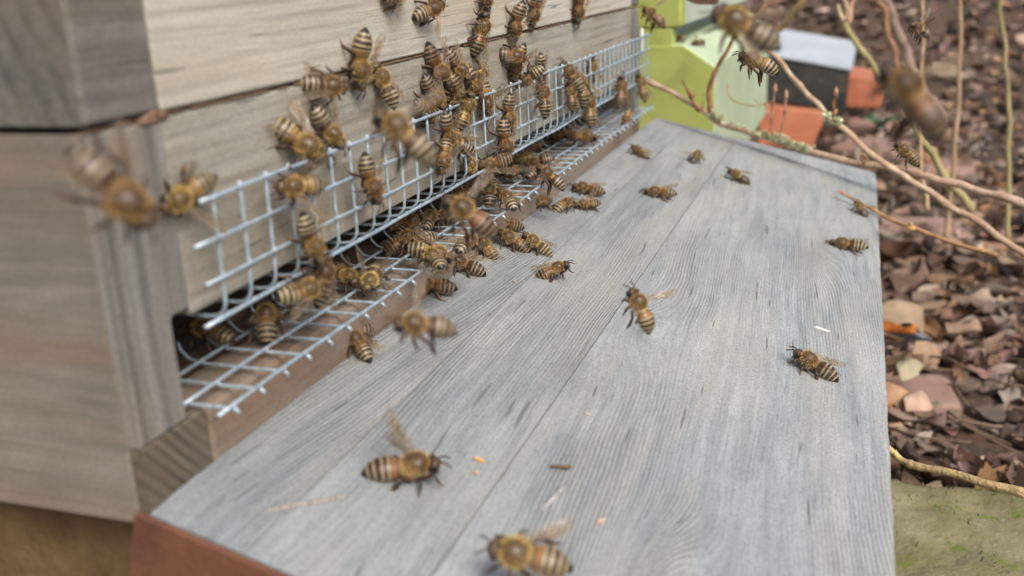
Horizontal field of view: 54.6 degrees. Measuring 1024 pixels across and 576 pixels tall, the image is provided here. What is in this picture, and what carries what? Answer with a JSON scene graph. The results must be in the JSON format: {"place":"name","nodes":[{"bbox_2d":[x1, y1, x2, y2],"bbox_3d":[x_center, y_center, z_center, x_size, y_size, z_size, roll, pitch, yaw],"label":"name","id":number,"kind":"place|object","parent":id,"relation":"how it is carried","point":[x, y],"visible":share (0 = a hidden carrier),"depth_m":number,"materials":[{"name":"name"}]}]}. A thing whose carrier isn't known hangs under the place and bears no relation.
{"place":"outdoors","nodes":[
{"label":"outdoors","id":0,"kind":"place"},
{"bbox_2d":[432,167,496,249],"bbox_3d":[-0.008,-0.017,0.220,0.016,0.018,0.016,-14,21,-32],"label":"honey bee","id":1,"kind":"object","parent":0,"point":[461,209],"visible":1,"depth_m":0.22},
{"bbox_2d":[699,0,791,67],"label":"honey bee","id":2,"kind":"object","parent":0,"point":[761,36],"visible":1,"depth_m":0.18},
{"bbox_2d":[732,49,778,86],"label":"honey bee","id":3,"kind":"object","parent":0,"point":[769,66],"visible":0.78,"depth_m":0.31},
{"bbox_2d":[735,0,1023,491],"bbox_3d":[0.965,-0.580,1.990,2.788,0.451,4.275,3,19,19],"label":"leaf litter","id":4,"kind":"object","parent":0,"point":[903,278],"visible":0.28,"depth_m":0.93,"materials":[{"name":"plant"}]},
{"bbox_2d":[0,501,133,575],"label":"hive stand","id":5,"kind":"object","parent":4,"relation":"on","point":[37,541],"visible":0.06,"depth_m":0.21,"materials":[{"name":"brown wood"}]},
{"bbox_2d":[0,0,638,521],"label":"beehive","id":6,"kind":"object","parent":5,"relation":"on","point":[98,418],"visible":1,"depth_m":0.20,"materials":[{"name":"brown wood"}]},
{"bbox_2d":[51,117,172,245],"bbox_3d":[-0.054,-0.013,0.137,0.008,0.017,0.013,-15,35,54],"label":"honey bee","id":7,"kind":"object","parent":6,"relation":"on","point":[96,172],"visible":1,"depth_m":0.14},
{"bbox_2d":[160,161,226,233],"bbox_3d":[-0.062,-0.018,0.191,0.011,0.016,0.013,4,19,19],"label":"honey bee","id":8,"kind":"object","parent":6,"relation":"in","point":[181,198],"visible":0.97,"depth_m":0.19},
{"bbox_2d":[178,312,243,351],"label":"honey bee","id":9,"kind":"object","parent":6,"relation":"in","point":[220,334],"visible":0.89,"depth_m":0.23},
{"bbox_2d":[243,297,287,345],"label":"honey bee","id":10,"kind":"object","parent":6,"relation":"in","point":[265,315],"visible":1,"depth_m":0.24},
{"bbox_2d":[267,96,335,174],"bbox_3d":[-0.048,-0.034,0.229,0.008,0.018,0.014,-40,21,44],"label":"honey bee","id":11,"kind":"object","parent":6,"relation":"in","point":[288,132],"visible":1,"depth_m":0.23},
{"bbox_2d":[303,247,337,309],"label":"honey bee","id":12,"kind":"object","parent":6,"relation":"in","point":[319,302],"visible":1,"depth_m":0.23},
{"bbox_2d":[295,63,353,107],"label":"honey bee","id":13,"kind":"object","parent":6,"relation":"in","point":[331,85],"visible":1,"depth_m":0.24},
{"bbox_2d":[307,96,349,157],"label":"honey bee","id":14,"kind":"object","parent":6,"relation":"on","point":[332,136],"visible":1,"depth_m":0.24},
{"bbox_2d":[331,255,361,292],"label":"honey bee","id":15,"kind":"object","parent":6,"relation":"in","point":[345,275],"visible":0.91,"depth_m":0.27},
{"bbox_2d":[340,27,385,99],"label":"honey bee","id":16,"kind":"object","parent":6,"relation":"in","point":[360,70],"visible":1,"depth_m":0.25},
{"bbox_2d":[368,57,408,110],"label":"honey bee","id":17,"kind":"object","parent":6,"relation":"in","point":[382,79],"visible":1,"depth_m":0.27},
{"bbox_2d":[362,90,443,176],"bbox_3d":[-0.021,-0.028,0.182,0.012,0.016,0.020,3,19,18],"label":"honey bee","id":18,"kind":"object","parent":6,"relation":"attached to","point":[395,127],"visible":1,"depth_m":0.18},
{"bbox_2d":[379,227,426,257],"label":"honey bee","id":19,"kind":"object","parent":6,"relation":"in","point":[392,245],"visible":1,"depth_m":0.30},
{"bbox_2d":[177,33,650,329],"bbox_3d":[0.005,-0.072,0.396,0.014,0.027,0.450,3,19,19],"label":"wire mesh","id":20,"kind":"object","parent":6,"relation":"on","point":[271,287],"visible":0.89,"depth_m":0.27,"materials":[{"name":"metal"}]},
{"bbox_2d":[269,154,327,222],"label":"honey bee","id":21,"kind":"object","parent":20,"relation":"attached to","point":[293,186],"visible":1,"depth_m":0.22},
{"bbox_2d":[274,265,328,319],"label":"honey bee","id":22,"kind":"object","parent":20,"relation":"on","point":[305,288],"visible":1,"depth_m":0.22},
{"bbox_2d":[283,205,327,273],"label":"honey bee","id":23,"kind":"object","parent":20,"relation":"on","point":[314,247],"visible":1,"depth_m":0.23},
{"bbox_2d":[345,150,386,212],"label":"honey bee","id":24,"kind":"object","parent":20,"relation":"on","point":[373,189],"visible":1,"depth_m":0.25},
{"bbox_2d":[409,89,437,129],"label":"honey bee","id":25,"kind":"object","parent":20,"relation":"on","point":[422,111],"visible":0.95,"depth_m":0.29},
{"bbox_2d":[430,106,460,157],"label":"honey bee","id":26,"kind":"object","parent":20,"relation":"attached to","point":[445,121],"visible":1,"depth_m":0.30},
{"bbox_2d":[429,135,462,181],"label":"honey bee","id":27,"kind":"object","parent":20,"relation":"hanging from","point":[444,158],"visible":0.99,"depth_m":0.30},
{"bbox_2d":[452,85,478,132],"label":"honey bee","id":28,"kind":"object","parent":20,"relation":"on","point":[467,104],"visible":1,"depth_m":0.31},
{"bbox_2d":[453,129,477,163],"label":"honey bee","id":29,"kind":"object","parent":20,"relation":"on","point":[468,149],"visible":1,"depth_m":0.31},
{"bbox_2d":[460,156,485,188],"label":"honey bee","id":30,"kind":"object","parent":20,"relation":"on","point":[472,169],"visible":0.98,"depth_m":0.33},
{"bbox_2d":[460,57,487,105],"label":"honey bee","id":31,"kind":"object","parent":20,"relation":"on","point":[478,84],"visible":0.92,"depth_m":0.33},
{"bbox_2d":[469,57,492,83],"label":"honey bee","id":32,"kind":"object","parent":20,"relation":"on","point":[480,69],"visible":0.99,"depth_m":0.34},
{"bbox_2d":[477,145,515,173],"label":"honey bee","id":33,"kind":"object","parent":20,"relation":"attached to","point":[502,160],"visible":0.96,"depth_m":0.34},
{"bbox_2d":[487,116,518,167],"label":"honey bee","id":34,"kind":"object","parent":20,"relation":"on","point":[503,131],"visible":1,"depth_m":0.35},
{"bbox_2d":[495,92,521,136],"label":"honey bee","id":35,"kind":"object","parent":20,"relation":"attached to","point":[508,105],"visible":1,"depth_m":0.35},
{"bbox_2d":[508,60,548,94],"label":"honey bee","id":36,"kind":"object","parent":20,"relation":"on","point":[529,75],"visible":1,"depth_m":0.37},
{"bbox_2d":[531,75,556,119],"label":"honey bee","id":37,"kind":"object","parent":20,"relation":"attached to","point":[544,104],"visible":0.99,"depth_m":0.39},
{"bbox_2d":[561,76,579,112],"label":"honey bee","id":38,"kind":"object","parent":20,"relation":"on","point":[571,100],"visible":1,"depth_m":0.42},
{"bbox_2d":[554,57,591,93],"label":"honey bee","id":39,"kind":"object","parent":20,"relation":"on","point":[569,71],"visible":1,"depth_m":0.42},
{"bbox_2d":[574,66,603,107],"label":"honey bee","id":40,"kind":"object","parent":20,"relation":"on","point":[583,98],"visible":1,"depth_m":0.44},
{"bbox_2d":[580,85,598,128],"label":"honey bee","id":41,"kind":"object","parent":20,"relation":"hanging from","point":[589,113],"visible":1,"depth_m":0.46},
{"bbox_2d":[611,70,629,108],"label":"honey bee","id":42,"kind":"object","parent":20,"relation":"on","point":[621,88],"visible":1,"depth_m":0.51},
{"bbox_2d":[639,1,666,32],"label":"honey bee","id":43,"kind":"object","parent":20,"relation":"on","point":[650,13],"visible":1,"depth_m":0.55},
{"bbox_2d":[176,104,655,417],"bbox_3d":[0.002,-0.045,0.403,0.029,0.007,0.453,3,19,19],"label":"wire mesh","id":44,"kind":"object","parent":6,"relation":"on","point":[251,389],"visible":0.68,"depth_m":0.26,"materials":[{"name":"metal"}]},
{"bbox_2d":[353,247,391,299],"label":"honey bee","id":45,"kind":"object","parent":44,"relation":"on","point":[370,279],"visible":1,"depth_m":0.27},
{"bbox_2d":[393,209,427,236],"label":"honey bee","id":46,"kind":"object","parent":44,"relation":"on","point":[412,221],"visible":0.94,"depth_m":0.32},
{"bbox_2d":[397,223,438,247],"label":"honey bee","id":47,"kind":"object","parent":44,"relation":"on","point":[428,234],"visible":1,"depth_m":0.30},
{"bbox_2d":[404,227,460,271],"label":"honey bee","id":48,"kind":"object","parent":44,"relation":"on","point":[414,249],"visible":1,"depth_m":0.29},
{"bbox_2d":[474,179,508,210],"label":"honey bee","id":49,"kind":"object","parent":44,"relation":"on","point":[488,190],"visible":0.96,"depth_m":0.36},
{"bbox_2d":[492,188,523,212],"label":"honey bee","id":50,"kind":"object","parent":44,"relation":"on","point":[508,200],"visible":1,"depth_m":0.35},
{"bbox_2d":[521,149,554,169],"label":"honey bee","id":51,"kind":"object","parent":44,"relation":"on","point":[544,159],"visible":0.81,"depth_m":0.42},
{"bbox_2d":[532,157,565,196],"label":"honey bee","id":52,"kind":"object","parent":44,"relation":"on","point":[547,175],"visible":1,"depth_m":0.39},
{"bbox_2d":[564,123,602,146],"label":"honey bee","id":53,"kind":"object","parent":44,"relation":"on","point":[585,137],"visible":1,"depth_m":0.48},
{"bbox_2d":[411,0,448,34],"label":"honey bee","id":54,"kind":"object","parent":6,"relation":"in","point":[422,14],"visible":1,"depth_m":0.29},
{"bbox_2d":[421,208,445,232],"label":"honey bee","id":55,"kind":"object","parent":6,"relation":"in","point":[432,217],"visible":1,"depth_m":0.33},
{"bbox_2d":[421,65,448,111],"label":"honey bee","id":56,"kind":"object","parent":6,"relation":"in","point":[428,83],"visible":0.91,"depth_m":0.30},
{"bbox_2d":[421,36,454,94],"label":"honey bee","id":57,"kind":"object","parent":6,"relation":"in","point":[432,55],"visible":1,"depth_m":0.30},
{"bbox_2d":[441,69,463,111],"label":"honey bee","id":58,"kind":"object","parent":6,"relation":"in","point":[456,80],"visible":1,"depth_m":0.31},
{"bbox_2d":[444,39,474,86],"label":"honey bee","id":59,"kind":"object","parent":6,"relation":"in","point":[452,60],"visible":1,"depth_m":0.32},
{"bbox_2d":[443,184,481,201],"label":"honey bee","id":60,"kind":"object","parent":6,"relation":"in","point":[458,191],"visible":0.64,"depth_m":0.37},
{"bbox_2d":[462,4,492,57],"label":"honey bee","id":61,"kind":"object","parent":6,"relation":"in","point":[482,27],"visible":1,"depth_m":0.33},
{"bbox_2d":[475,77,513,121],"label":"honey bee","id":62,"kind":"object","parent":6,"relation":"in","point":[489,102],"visible":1,"depth_m":0.34},
{"bbox_2d":[129,118,895,575],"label":"landing board","id":63,"kind":"object","parent":6,"relation":"attached to","point":[713,434],"visible":0.98,"depth_m":0.26,"materials":[{"name":"grey wood"}]},
{"bbox_2d":[267,495,344,511],"bbox_3d":[-0.042,0.044,0.202,0.011,0.001,0.014,18,23,13],"label":"straw","id":64,"kind":"object","parent":63,"relation":"on","point":[298,504],"visible":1,"depth_m":0.20,"materials":[{"name":"beige plant"}]},
{"bbox_2d":[348,329,383,362],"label":"honey bee","id":65,"kind":"object","parent":63,"relation":"on","point":[361,347],"visible":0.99,"depth_m":0.26},
{"bbox_2d":[361,408,451,497],"bbox_3d":[-0.023,0.035,0.215,0.020,0.017,0.014,-7,25,-8],"label":"honey bee","id":66,"kind":"object","parent":63,"relation":"on","point":[415,465],"visible":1,"depth_m":0.21},
{"bbox_2d":[384,271,456,356],"bbox_3d":[-0.016,0.006,0.184,0.014,0.016,0.012,12,23,39],"label":"honey bee","id":67,"kind":"object","parent":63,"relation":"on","point":[417,324],"visible":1,"depth_m":0.18},
{"bbox_2d":[416,245,456,273],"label":"honey bee","id":68,"kind":"object","parent":63,"relation":"on","point":[434,257],"visible":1,"depth_m":0.28},
{"bbox_2d":[422,265,457,301],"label":"honey bee","id":69,"kind":"object","parent":63,"relation":"on","point":[443,286],"visible":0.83,"depth_m":0.31},
{"bbox_2d":[446,234,484,258],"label":"honey bee","id":70,"kind":"object","parent":63,"relation":"on","point":[459,247],"visible":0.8,"depth_m":0.30},
{"bbox_2d":[454,254,487,278],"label":"honey bee","id":71,"kind":"object","parent":63,"relation":"on","point":[472,267],"visible":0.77,"depth_m":0.33},
{"bbox_2d":[477,234,502,259],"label":"honey bee","id":72,"kind":"object","parent":63,"relation":"on","point":[491,253],"visible":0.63,"depth_m":0.35},
{"bbox_2d":[490,227,530,252],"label":"honey bee","id":73,"kind":"object","parent":63,"relation":"on","point":[508,237],"visible":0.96,"depth_m":0.36},
{"bbox_2d":[474,519,573,575],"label":"honey bee","id":74,"kind":"object","parent":63,"relation":"on","point":[518,552],"visible":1,"depth_m":0.18},
{"bbox_2d":[519,229,554,257],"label":"honey bee","id":75,"kind":"object","parent":63,"relation":"on","point":[533,241],"visible":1,"depth_m":0.36},
{"bbox_2d":[532,260,574,282],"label":"honey bee","id":76,"kind":"object","parent":63,"relation":"on","point":[556,268],"visible":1,"depth_m":0.34},
{"bbox_2d":[551,191,577,214],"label":"honey bee","id":77,"kind":"object","parent":63,"relation":"on","point":[567,203],"visible":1,"depth_m":0.42},
{"bbox_2d":[566,180,605,197],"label":"honey bee","id":78,"kind":"object","parent":63,"relation":"on","point":[583,187],"visible":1,"depth_m":0.45},
{"bbox_2d":[572,192,601,212],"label":"honey bee","id":79,"kind":"object","parent":63,"relation":"on","point":[586,204],"visible":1,"depth_m":0.43},
{"bbox_2d":[631,69,651,102],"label":"honey bee","id":80,"kind":"object","parent":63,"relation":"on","point":[642,91],"visible":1,"depth_m":0.56},
{"bbox_2d":[621,281,674,334],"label":"honey bee","id":81,"kind":"object","parent":63,"relation":"on","point":[636,300],"visible":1,"depth_m":0.25},
{"bbox_2d":[639,183,677,201],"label":"honey bee","id":82,"kind":"object","parent":63,"relation":"on","point":[654,191],"visible":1,"depth_m":0.47},
{"bbox_2d":[786,346,844,382],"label":"honey bee","id":83,"kind":"object","parent":63,"relation":"on","point":[808,360],"visible":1,"depth_m":0.32},
{"bbox_2d":[646,39,1023,208],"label":"twig","id":84,"kind":"object","parent":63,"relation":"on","point":[772,137],"visible":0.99,"depth_m":0.60,"materials":[{"name":"wood"}]},
{"bbox_2d":[824,235,868,255],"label":"honey bee","id":85,"kind":"object","parent":63,"relation":"on","point":[853,244],"visible":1,"depth_m":0.46},
{"bbox_2d":[766,52,1023,256],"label":"twig","id":86,"kind":"object","parent":63,"relation":"on","point":[834,120],"visible":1,"depth_m":0.57,"materials":[{"name":"wood"}]},
{"bbox_2d":[837,190,998,256],"bbox_3d":[0.208,-0.034,0.514,0.005,0.022,0.088,-17,22,-37],"label":"twig","id":87,"kind":"object","parent":63,"relation":"on","point":[910,226],"visible":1,"depth_m":0.51,"materials":[{"name":"wood"}]},
{"bbox_2d":[499,36,529,71],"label":"honey bee","id":88,"kind":"object","parent":6,"relation":"in","point":[515,56],"visible":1,"depth_m":0.36},
{"bbox_2d":[503,0,536,48],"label":"honey bee","id":89,"kind":"object","parent":6,"relation":"in","point":[517,14],"visible":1,"depth_m":0.37},
{"bbox_2d":[505,42,536,82],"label":"honey bee","id":90,"kind":"object","parent":6,"relation":"in","point":[513,74],"visible":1,"depth_m":0.37},
{"bbox_2d":[525,0,545,31],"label":"honey bee","id":91,"kind":"object","parent":6,"relation":"on","point":[533,5],"visible":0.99,"depth_m":0.39},
{"bbox_2d":[568,0,589,29],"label":"honey bee","id":92,"kind":"object","parent":6,"relation":"in","point":[578,10],"visible":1,"depth_m":0.45},
{"bbox_2d":[628,0,767,142],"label":"beehive","id":93,"kind":"object","parent":4,"relation":"on","point":[673,64],"visible":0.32,"depth_m":0.73,"materials":[{"name":"green paint"}]},
{"bbox_2d":[760,102,823,148],"bbox_3d":[0.441,-0.271,1.601,0.127,0.068,0.165,3,19,19],"label":"brick","id":94,"kind":"object","parent":4,"relation":"on","point":[802,124],"visible":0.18,"depth_m":1.53,"materials":[{"name":"brick"}]},
{"bbox_2d":[767,29,855,110],"bbox_3d":[0.477,-0.352,1.588,0.139,0.118,0.134,3,19,19],"label":"nucleus box","id":95,"kind":"object","parent":94,"relation":"on","point":[820,67],"visible":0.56,"depth_m":1.54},
{"bbox_2d":[833,111,905,133],"bbox_3d":[0.650,-0.286,1.765,0.097,0.034,0.171,12,23,38],"label":"paver","id":96,"kind":"object","parent":4,"relation":"on","point":[859,127],"visible":0.36,"depth_m":1.71,"materials":[{"name":"stone"}]},
{"bbox_2d":[846,67,883,107],"bbox_3d":[0.650,-0.373,1.834,0.064,0.057,0.183,3,18,16],"label":"brick","id":97,"kind":"object","parent":96,"relation":"on","point":[862,84],"visible":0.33,"depth_m":1.76,"materials":[{"name":"brick"}]},
{"bbox_2d":[831,137,913,160],"bbox_3d":[0.556,-0.207,1.533,0.094,0.034,0.103,11,22,37],"label":"paver","id":98,"kind":"object","parent":4,"relation":"on","point":[883,144],"visible":0.43,"depth_m":1.51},
{"bbox_2d":[860,112,901,130],"bbox_3d":[0.605,-0.273,1.630,0.057,0.027,0.047,11,22,36],"label":"weed","id":99,"kind":"object","parent":4,"relation":"on","point":[873,118],"visible":0.84,"depth_m":1.62,"materials":[{"name":"green plant"}]},
{"bbox_2d":[875,0,898,69],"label":"twig","id":100,"kind":"object","parent":4,"relation":"on","point":[880,4],"visible":0.77,"depth_m":0.81,"materials":[{"name":"wood"}]},
{"bbox_2d":[886,382,912,415],"bbox_3d":[0.232,0.068,0.606,0.029,0.020,0.016,3,19,19],"label":"fallen leaf","id":101,"kind":"object","parent":4,"relation":"on","point":[896,393],"visible":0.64,"depth_m":0.60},
{"bbox_2d":[883,320,916,333],"bbox_3d":[0.260,0.026,0.666,0.020,0.010,0.013,7,20,28],"label":"fallen leaf","id":102,"kind":"object","parent":4,"relation":"on","point":[891,327],"visible":0.91,"depth_m":0.66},
{"bbox_2d":[882,299,922,334],"bbox_3d":[0.296,0.023,0.753,0.038,0.029,0.022,-1,18,4],"label":"fallen leaf","id":103,"kind":"object","parent":4,"relation":"on","point":[900,312],"visible":0.8,"depth_m":0.75,"materials":[{"name":"plant"}]},
{"bbox_2d":[836,0,975,212],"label":"twig","id":104,"kind":"object","parent":4,"relation":"on","point":[846,19],"visible":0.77,"depth_m":0.74,"materials":[{"name":"wood"}]},
{"bbox_2d":[881,0,947,121],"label":"twig","id":105,"kind":"object","parent":4,"relation":"on","point":[904,45],"visible":0.62,"depth_m":0.86,"materials":[{"name":"wood"}]},
{"bbox_2d":[901,391,931,412],"bbox_3d":[0.244,0.070,0.599,0.018,0.015,0.021,3,19,19],"label":"fallen leaf","id":106,"kind":"object","parent":4,"relation":"on","point":[916,400],"visible":1,"depth_m":0.59,"materials":[{"name":"plant"}]},
{"bbox_2d":[888,407,946,427],"bbox_3d":[0.231,0.075,0.581,0.044,0.015,0.023,3,19,19],"label":"fallen leaf","id":107,"kind":"object","parent":4,"relation":"on","point":[897,415],"visible":0.73,"depth_m":0.58,"materials":[{"name":"plant"}]},
{"bbox_2d":[880,216,962,252],"bbox_3d":[0.432,-0.049,1.056,0.078,0.032,0.104,3,19,19],"label":"paver","id":108,"kind":"object","parent":4,"relation":"on","point":[933,222],"visible":0.23,"depth_m":1.06,"materials":[{"name":"stone"}]},
{"bbox_2d":[918,0,929,210],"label":"twig","id":109,"kind":"object","parent":4,"relation":"on","point":[920,153],"visible":0.63,"depth_m":0.69,"materials":[{"name":"wood"}]},
{"bbox_2d":[886,373,962,428],"bbox_3d":[0.273,0.082,0.669,0.046,0.033,0.054,1,18,10],"label":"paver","id":110,"kind":"object","parent":4,"relation":"on","point":[942,397],"visible":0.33,"depth_m":0.66,"materials":[{"name":"stone"}]},
{"bbox_2d":[892,358,924,380],"bbox_3d":[0.259,0.053,0.647,0.018,0.016,0.035,14,24,41],"label":"fallen leaf","id":111,"kind":"object","parent":110,"relation":"on","point":[908,368],"visible":1,"depth_m":0.64,"materials":[{"name":"plant"}]},
{"bbox_2d":[891,160,980,180],"bbox_3d":[0.582,-0.153,1.361,0.092,0.033,0.103,11,22,36],"label":"paver","id":112,"kind":"object","parent":4,"relation":"on","point":[962,171],"visible":0.27,"depth_m":1.34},
{"bbox_2d":[942,0,962,243],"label":"twig","id":113,"kind":"object","parent":4,"relation":"on","point":[946,234],"visible":0.91,"depth_m":0.75,"materials":[{"name":"wood"}]},
{"bbox_2d":[891,477,1023,575],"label":"mossy stone","id":114,"kind":"object","parent":4,"relation":"on","point":[951,531],"visible":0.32,"depth_m":0.41,"materials":[{"name":"green stone"}]},
{"bbox_2d":[890,446,1023,498],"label":"twig","id":115,"kind":"object","parent":114,"relation":"on","point":[1000,487],"visible":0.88,"depth_m":0.36,"materials":[{"name":"wood"}]},
{"bbox_2d":[996,0,1012,240],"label":"twig","id":116,"kind":"object","parent":4,"relation":"on","point":[1009,124],"visible":0.92,"depth_m":0.78,"materials":[{"name":"wood"}]},
{"bbox_2d":[889,141,925,169],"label":"honey bee","id":117,"kind":"object","parent":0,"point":[908,154],"visible":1,"depth_m":0.39},
{"bbox_2d":[867,54,964,148],"bbox_3d":[0.055,-0.025,0.137,0.011,0.013,0.019,10,22,36],"label":"honey bee","id":118,"kind":"object","parent":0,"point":[923,111],"visible":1,"depth_m":0.14},
{"bbox_2d":[908,12,930,44],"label":"honey bee","id":119,"kind":"object","parent":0,"point":[918,28],"visible":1,"depth_m":0.38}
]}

